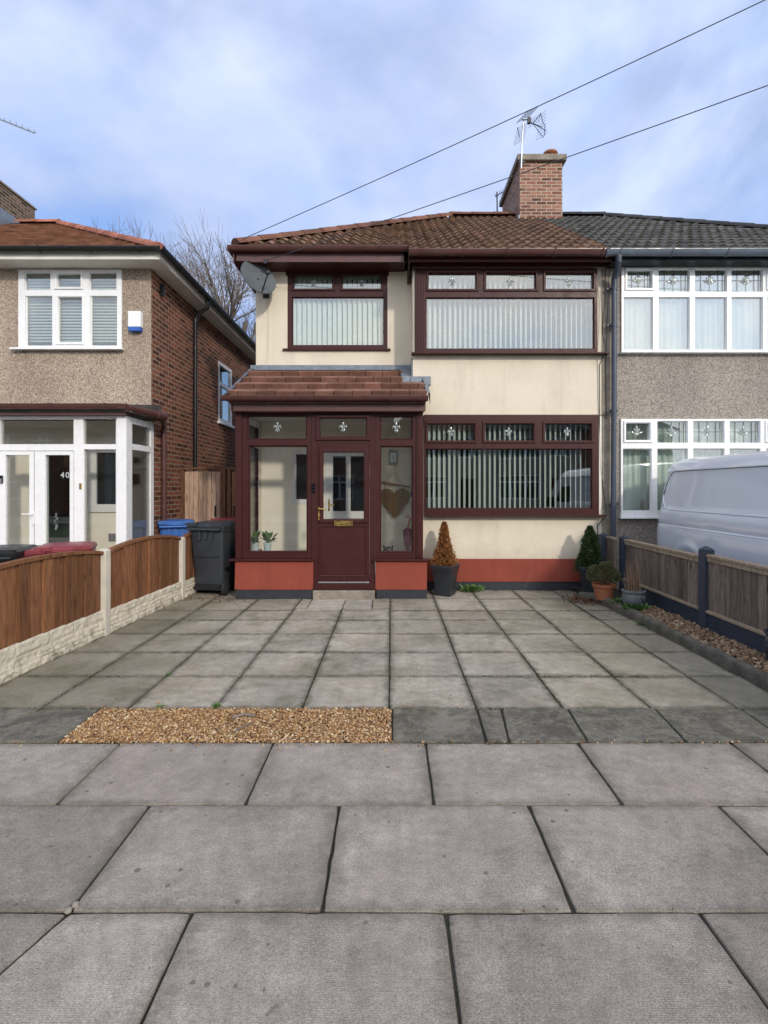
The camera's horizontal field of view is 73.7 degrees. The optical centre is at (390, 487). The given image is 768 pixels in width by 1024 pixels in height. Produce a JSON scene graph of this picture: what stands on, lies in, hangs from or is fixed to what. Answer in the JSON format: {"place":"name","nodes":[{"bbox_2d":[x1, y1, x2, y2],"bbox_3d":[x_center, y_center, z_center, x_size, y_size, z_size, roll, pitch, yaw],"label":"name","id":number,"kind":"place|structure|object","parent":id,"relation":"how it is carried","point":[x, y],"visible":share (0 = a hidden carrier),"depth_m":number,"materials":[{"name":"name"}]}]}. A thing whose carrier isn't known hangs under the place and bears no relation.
{"place":"outdoors","nodes":[
{"label":"outdoors","id":0,"kind":"place"},
{"bbox_2d":[0,743,767,1023],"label":"pavement","id":1,"kind":"structure","parent":0,"point":[668,836],"depth_m":2.01,"materials":[{"name":"grey concrete"}]},
{"bbox_2d":[64,901,79,913],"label":"joint stones","id":2,"kind":"object","parent":1,"relation":"on","point":[68,909],"visible":1,"depth_m":1.88,"materials":[{"name":"stone"}]},
{"bbox_3d":[16.000,-3.350,-0.350,0.320,9.800,0.320,0,0,0],"label":"telegraph pole","id":3,"kind":"object","parent":1,"relation":"on","visible":0},
{"bbox_2d":[267,85,767,260],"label":"overhead wire","id":4,"kind":"object","parent":3,"relation":"attached to","point":[536,167],"visible":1,"depth_m":6.17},
{"bbox_2d":[0,586,767,744],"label":"driveway","id":5,"kind":"structure","parent":0,"point":[425,671],"depth_m":4.29,"materials":[{"name":"grey concrete"}]},
{"bbox_2d":[0,532,200,684],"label":"garden fence","id":6,"kind":"object","parent":5,"relation":"on","point":[53,606],"visible":0.8,"depth_m":5.01,"materials":[{"name":"brown wood"}]},
{"bbox_2d":[186,520,234,595],"bbox_3d":[-2.620,1.022,7.598,0.599,1.055,0.660,0,0,9],"label":"wheelie bin","id":7,"kind":"object","parent":5,"relation":"on","point":[213,546],"visible":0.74,"depth_m":7.39,"materials":[{"name":"grey plastic"}]},
{"bbox_2d":[212,701,220,708],"bbox_3d":[-1.231,1.526,3.599,0.083,0.046,0.072,0,0,0],"label":"weed","id":8,"kind":"object","parent":5,"relation":"on","point":[217,704],"visible":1,"depth_m":3.60,"materials":[{"name":"green plant"}]},
{"bbox_2d":[181,589,567,602],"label":"leaf litter","id":9,"kind":"object","parent":5,"relation":"on","point":[254,599],"visible":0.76,"depth_m":7.19,"materials":[{"name":"brown plant"}]},
{"bbox_2d":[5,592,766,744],"bbox_3d":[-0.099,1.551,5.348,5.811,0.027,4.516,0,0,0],"label":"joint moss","id":10,"kind":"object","parent":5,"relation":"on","point":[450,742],"visible":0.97,"depth_m":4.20,"materials":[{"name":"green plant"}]},
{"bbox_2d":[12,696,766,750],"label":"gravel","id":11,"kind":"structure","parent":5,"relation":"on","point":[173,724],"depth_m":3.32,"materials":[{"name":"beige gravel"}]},
{"bbox_2d":[232,713,254,719],"bbox_3d":[-0.992,1.534,3.447,0.153,0.029,0.045,0,0,-12],"label":"twig","id":12,"kind":"object","parent":11,"relation":"on","point":[243,714],"visible":1,"depth_m":3.44,"materials":[{"name":"grey wood"}]},
{"bbox_2d":[234,721,253,732],"bbox_3d":[-0.946,1.537,3.291,0.015,0.017,0.164,0,0,31],"label":"twig","id":13,"kind":"object","parent":11,"relation":"on","point":[238,729],"visible":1,"depth_m":3.29,"materials":[{"name":"grey wood"}]},
{"bbox_2d":[429,521,459,596],"bbox_3d":[0.794,1.014,7.414,0.468,1.072,0.359,0,0,24],"label":"potted conifer","id":14,"kind":"object","parent":5,"relation":"on","point":[444,566],"visible":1,"depth_m":7.33,"materials":[{"name":"orange plant"}]},
{"bbox_2d":[459,584,484,591],"bbox_3d":[1.202,1.482,7.624,0.363,0.137,0.286,0,0,-20],"label":"weed","id":15,"kind":"object","parent":5,"relation":"on","point":[471,587],"visible":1,"depth_m":7.59,"materials":[{"name":"green plant"}]},
{"bbox_2d":[559,593,600,605],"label":"leaf litter","id":16,"kind":"object","parent":5,"relation":"on","point":[575,598],"visible":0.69,"depth_m":6.93,"materials":[{"name":"brown plant"}]},
{"bbox_2d":[572,525,605,591],"bbox_3d":[2.871,1.043,7.395,0.437,1.014,0.549,0,0,-25],"label":"potted conifer","id":17,"kind":"object","parent":5,"relation":"on","point":[585,553],"visible":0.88,"depth_m":7.32,"materials":[{"name":"green plant"}]},
{"bbox_2d":[579,592,767,691],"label":"border kerb","id":18,"kind":"structure","parent":5,"relation":"on","point":[752,674],"depth_m":4.80,"materials":[{"name":"concrete"}]},
{"bbox_2d":[0,0,767,340],"label":"sky","id":19,"kind":"structure","parent":0,"point":[258,115],"materials":[{"name":"blue"}]},
{"bbox_2d":[383,545,392,550],"bbox_3d":[-0.042,0.896,7.420,0.141,0.150,0.109,0,0,-24],"label":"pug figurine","id":20,"kind":"object","parent":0,"point":[387,548],"visible":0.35,"depth_m":7.39,"materials":[{"name":"grey ceramic"}]},
{"bbox_2d":[571,587,761,668],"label":"border soil","id":21,"kind":"structure","parent":0,"point":[617,593],"depth_m":7.14,"materials":[{"name":"brown soil"}]},
{"bbox_2d":[585,561,622,600],"bbox_3d":[2.839,1.222,6.813,0.491,0.517,0.492,0,0,0],"label":"potted shrub","id":22,"kind":"object","parent":21,"relation":"on","point":[603,588],"visible":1,"depth_m":6.72,"materials":[{"name":"green plant"}]},
{"bbox_2d":[610,597,622,603],"bbox_3d":[2.927,1.421,6.436,0.380,0.098,0.224,0,0,0],"label":"weed","id":23,"kind":"object","parent":21,"relation":"on","point":[618,599],"visible":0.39,"depth_m":6.45,"materials":[{"name":"green plant"}]},
{"bbox_2d":[621,560,645,609],"bbox_3d":[2.961,1.182,6.250,0.276,0.605,0.275,0,0,0],"label":"potted plant","id":24,"kind":"object","parent":21,"relation":"on","point":[633,592],"visible":0.96,"depth_m":6.20,"materials":[{"name":"grey ceramic"}]},
{"bbox_2d":[618,601,651,610],"bbox_3d":[2.930,1.418,6.145,0.402,0.106,0.282,0,0,0],"label":"weed","id":25,"kind":"object","parent":21,"relation":"on","point":[638,607],"visible":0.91,"depth_m":6.12,"materials":[{"name":"green plant"}]},
{"bbox_2d":[637,605,767,672],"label":"border pebbles","id":26,"kind":"object","parent":21,"relation":"on","point":[731,647],"visible":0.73,"depth_m":5.00,"materials":[{"name":"grey gravel"}]},
{"bbox_2d":[763,629,767,658],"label":"plant pot","id":27,"kind":"object","parent":21,"relation":"on","point":[765,642],"visible":1,"depth_m":4.34,"materials":[{"name":"ceramic"}]},
{"label":"ground","id":28,"kind":"structure","parent":0,"visible":0},
{"bbox_2d":[92,216,124,232],"bbox_3d":[-24.614,-9.140,34.513,14.931,21.509,15.599,0,0,0],"label":"bare tree","id":29,"kind":"object","parent":28,"relation":"on","point":[108,223],"visible":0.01,"depth_m":37.41,"materials":[{"name":"brown plant"}]},
{"bbox_2d":[108,210,221,289],"bbox_3d":[-14.506,-7.310,32.153,15.772,17.826,16.976,0,0,0],"label":"bare tree","id":30,"kind":"object","parent":28,"relation":"on","point":[139,235],"visible":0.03,"depth_m":27.47,"materials":[{"name":"brown plant"}]},
{"bbox_2d":[144,207,255,342],"bbox_3d":[-9.948,-6.075,26.652,11.217,15.341,11.355,0,0,28],"label":"bare tree","id":31,"kind":"object","parent":28,"relation":"on","point":[233,292],"visible":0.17,"depth_m":24.54,"materials":[{"name":"brown plant"}]},
{"bbox_2d":[234,301,254,340],"bbox_3d":[-6.271,-4.904,30.422,9.854,12.988,6.845,0,0,29],"label":"bare tree","id":32,"kind":"object","parent":28,"relation":"on","point":[245,320],"depth_m":29.07,"materials":[{"name":"brown plant"}]},
{"bbox_2d":[220,149,612,600],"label":"semi detached house","id":33,"kind":"structure","parent":28,"relation":"on","point":[446,375],"depth_m":7.75,"materials":[{"name":"paint"}]},
{"bbox_2d":[251,530,264,550],"bbox_3d":[-1.974,0.791,7.462,0.303,0.361,0.299,0,0,33],"label":"potted houseplant","id":34,"kind":"object","parent":33,"relation":"on","point":[255,544],"visible":0.89,"depth_m":7.41,"materials":[{"name":"green ceramic"}]},
{"bbox_2d":[241,260,275,297],"bbox_3d":[-2.051,-3.267,7.975,0.474,0.579,0.649,0,0,0],"label":"satellite dish","id":35,"kind":"object","parent":33,"relation":"attached to","point":[259,279],"visible":0.99,"depth_m":7.95,"materials":[{"name":"grey paint"}]},
{"bbox_2d":[259,531,277,550],"bbox_3d":[-1.775,0.794,7.455,0.298,0.355,0.278,0,0,0],"label":"potted houseplant","id":36,"kind":"object","parent":33,"relation":"on","point":[266,536],"visible":0.93,"depth_m":7.43,"materials":[{"name":"green plant"}]},
{"bbox_2d":[241,413,311,558],"bbox_3d":[-1.633,-0.032,7.205,1.042,2.047,0.070,0,0,0],"label":"window","id":37,"kind":"structure","parent":33,"relation":"in","point":[247,443],"depth_m":7.17,"materials":[{"name":"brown wood"}]},
{"bbox_2d":[292,450,305,503],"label":"window","id":38,"kind":"structure","parent":33,"relation":"in","point":[298,456],"depth_m":8.31,"materials":[{"name":"white plastic"}]},
{"bbox_2d":[282,272,390,350],"bbox_3d":[-0.879,-2.861,8.357,1.744,1.281,0.214,0,0,0],"label":"window","id":39,"kind":"structure","parent":33,"relation":"in","point":[337,281],"depth_m":8.41,"materials":[{"name":"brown wood"}]},
{"bbox_2d":[325,450,375,576],"bbox_3d":[-0.655,0.420,8.315,0.810,2.060,0.090,0,0,0],"label":"inner door","id":40,"kind":"structure","parent":33,"relation":"in","point":[344,472],"depth_m":8.31,"materials":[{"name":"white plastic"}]},
{"bbox_2d":[389,450,396,463],"bbox_3d":[0.036,-0.491,8.265,0.134,0.217,0.068,0,0,0],"label":"wall thermometer","id":41,"kind":"object","parent":33,"relation":"attached to","point":[392,456],"depth_m":8.23,"materials":[{"name":"white plastic"}]},
{"bbox_2d":[381,476,409,517],"bbox_3d":[0.041,0.136,8.233,0.519,0.709,0.041,0,0,0],"label":"driftwood heart","id":42,"kind":"object","parent":33,"relation":"attached to","point":[388,499],"visible":0.93,"depth_m":8.23,"materials":[{"name":"brown wood"}]},
{"bbox_2d":[375,413,415,558],"bbox_3d":[0.063,-0.032,7.205,0.574,2.047,0.070,0,0,0],"label":"window","id":43,"kind":"structure","parent":33,"relation":"in","point":[379,442],"depth_m":7.17,"materials":[{"name":"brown wood"}]},
{"bbox_2d":[403,515,411,550],"bbox_3d":[0.257,0.707,7.900,0.150,0.562,0.143,0,0,0],"label":"umbrella","id":44,"kind":"object","parent":33,"relation":"hanging from","point":[407,534],"visible":0.93,"depth_m":7.86,"materials":[{"name":"red fabric"}]},
{"bbox_2d":[495,190,503,210],"bbox_3d":[2.795,-6.556,13.200,0.241,2.412,0.210,0,0,0],"label":"television aerial","id":45,"kind":"object","parent":33,"relation":"attached to","point":[496,195],"visible":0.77,"depth_m":13.19,"materials":[{"name":"metal"}]},
{"bbox_2d":[243,0,764,238],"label":"overhead wire","id":46,"kind":"object","parent":33,"relation":"attached to","point":[523,112],"visible":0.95,"depth_m":6.13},
{"bbox_2d":[411,268,609,355],"bbox_3d":[1.783,-2.647,7.765,2.955,1.296,0.290,0,0,0],"label":"window","id":47,"kind":"structure","parent":33,"relation":"in","point":[423,291],"depth_m":7.72,"materials":[{"name":"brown wood"}]},
{"bbox_2d":[424,415,605,515],"bbox_3d":[1.848,-0.331,7.759,2.702,1.519,0.279,0,0,0],"label":"window","id":48,"kind":"structure","parent":33,"relation":"in","point":[539,442],"depth_m":7.70,"materials":[{"name":"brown wood"}]},
{"bbox_2d":[514,107,546,168],"bbox_3d":[3.021,-7.618,11.120,0.616,1.297,0.434,0,0,0],"label":"television aerial","id":49,"kind":"object","parent":33,"relation":"attached to","point":[528,119],"visible":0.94,"depth_m":11.15,"materials":[{"name":"metal"}]},
{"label":"concrete drive","id":50,"kind":"structure","parent":0,"visible":0},
{"bbox_2d":[0,544,37,562],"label":"wheelie bin","id":51,"kind":"object","parent":50,"relation":"on","point":[9,552],"visible":0.23,"depth_m":5.58,"materials":[{"name":"black plastic"}]},
{"bbox_2d":[23,545,45,557],"bbox_3d":[-4.323,1.123,5.978,0.608,0.855,0.682,0,0,-20],"label":"wheelie bin","id":52,"kind":"object","parent":50,"relation":"on","point":[31,552],"visible":0.08,"depth_m":5.77,"materials":[{"name":"red plastic"}]},
{"bbox_2d":[34,541,96,553],"bbox_3d":[-3.943,1.113,6.229,0.608,0.875,0.682,0,0,-25],"label":"wheelie bin","id":53,"kind":"object","parent":50,"relation":"on","point":[53,547],"visible":0.23,"depth_m":6.03,"materials":[{"name":"red plastic"}]},
{"bbox_2d":[0,180,255,550],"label":"semi detached house","id":54,"kind":"structure","parent":50,"relation":"on","point":[126,361],"depth_m":7.75,"materials":[{"name":"red brick"}]},
{"bbox_2d":[0,117,36,133],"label":"television aerial","id":55,"kind":"object","parent":54,"relation":"attached to","point":[22,127],"visible":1,"depth_m":11.49,"materials":[{"name":"metal"}]},
{"bbox_2d":[9,270,123,349],"bbox_3d":[-4.874,-2.683,7.763,1.690,1.222,0.205,0,0,0],"label":"window","id":56,"kind":"structure","parent":54,"relation":"in","point":[84,291],"depth_m":7.73,"materials":[{"name":"white plastic"}]},
{"bbox_2d":[87,450,115,511],"bbox_3d":[-4.330,-0.115,7.760,0.523,0.970,0.080,0,0,0],"label":"inner window","id":57,"kind":"structure","parent":54,"relation":"in","point":[101,464],"depth_m":7.75,"materials":[{"name":"white plastic"}]},
{"bbox_2d":[217,361,234,428],"bbox_3d":[-3.630,-2.010,11.200,0.120,1.320,1.000,0,0,0],"label":"side window","id":58,"kind":"structure","parent":54,"relation":"in","point":[224,373],"depth_m":11.18,"materials":[{"name":"white plastic"}]},
{"bbox_2d":[157,519,194,536],"bbox_3d":[-3.427,1.028,8.181,0.553,1.045,0.571,0,0,-20],"label":"wheelie bin","id":59,"kind":"object","parent":50,"relation":"on","point":[176,527],"visible":0.28,"depth_m":7.96,"materials":[{"name":"blue plastic"}]},
{"bbox_2d":[181,467,234,518],"bbox_3d":[-2.913,0.600,8.865,1.425,1.900,0.130,0,0,0],"label":"gate frame","id":60,"kind":"object","parent":50,"relation":"on","point":[225,492],"visible":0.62,"depth_m":8.83,"materials":[{"name":"brown wood"}]},
{"bbox_2d":[185,471,219,521],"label":"side gate","id":61,"kind":"structure","parent":60,"relation":"attached to","point":[202,496],"depth_m":8.85,"materials":[{"name":"brown wood"}]},
{"bbox_2d":[232,472,234,516],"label":"side gate","id":62,"kind":"structure","parent":60,"relation":"attached to","point":[233,494],"depth_m":8.85,"materials":[{"name":"brown wood"}]},
{"bbox_2d":[211,517,234,520],"bbox_3d":[-2.585,1.018,8.360,0.571,1.065,0.571,0,0,4],"label":"wheelie bin","id":63,"kind":"object","parent":50,"relation":"on","point":[229,518],"visible":0.06,"depth_m":8.14,"materials":[{"name":"red plastic"}]},
{"bbox_2d":[533,211,767,589],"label":"semi detached house","id":64,"kind":"structure","parent":50,"relation":"on","point":[689,338],"depth_m":7.75,"materials":[{"name":"grey concrete"}]},
{"bbox_2d":[618,419,767,518],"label":"window","id":65,"kind":"structure","parent":64,"relation":"in","point":[648,447],"depth_m":7.89,"materials":[{"name":"white plastic"}]},
{"bbox_2d":[619,267,767,353],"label":"window","id":66,"kind":"structure","parent":64,"relation":"in","point":[665,310],"depth_m":7.83,"materials":[{"name":"white plastic"}]},
{"bbox_2d":[599,533,767,652],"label":"garden fence","id":67,"kind":"object","parent":50,"relation":"on","point":[707,587],"visible":0.88,"depth_m":5.37,"materials":[{"name":"brown wood"}]},
{"bbox_2d":[657,451,767,565],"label":"parked van","id":68,"kind":"object","parent":50,"relation":"on","point":[718,504],"visible":0.8,"depth_m":5.95,"materials":[{"name":"silver metal"}]}
]}

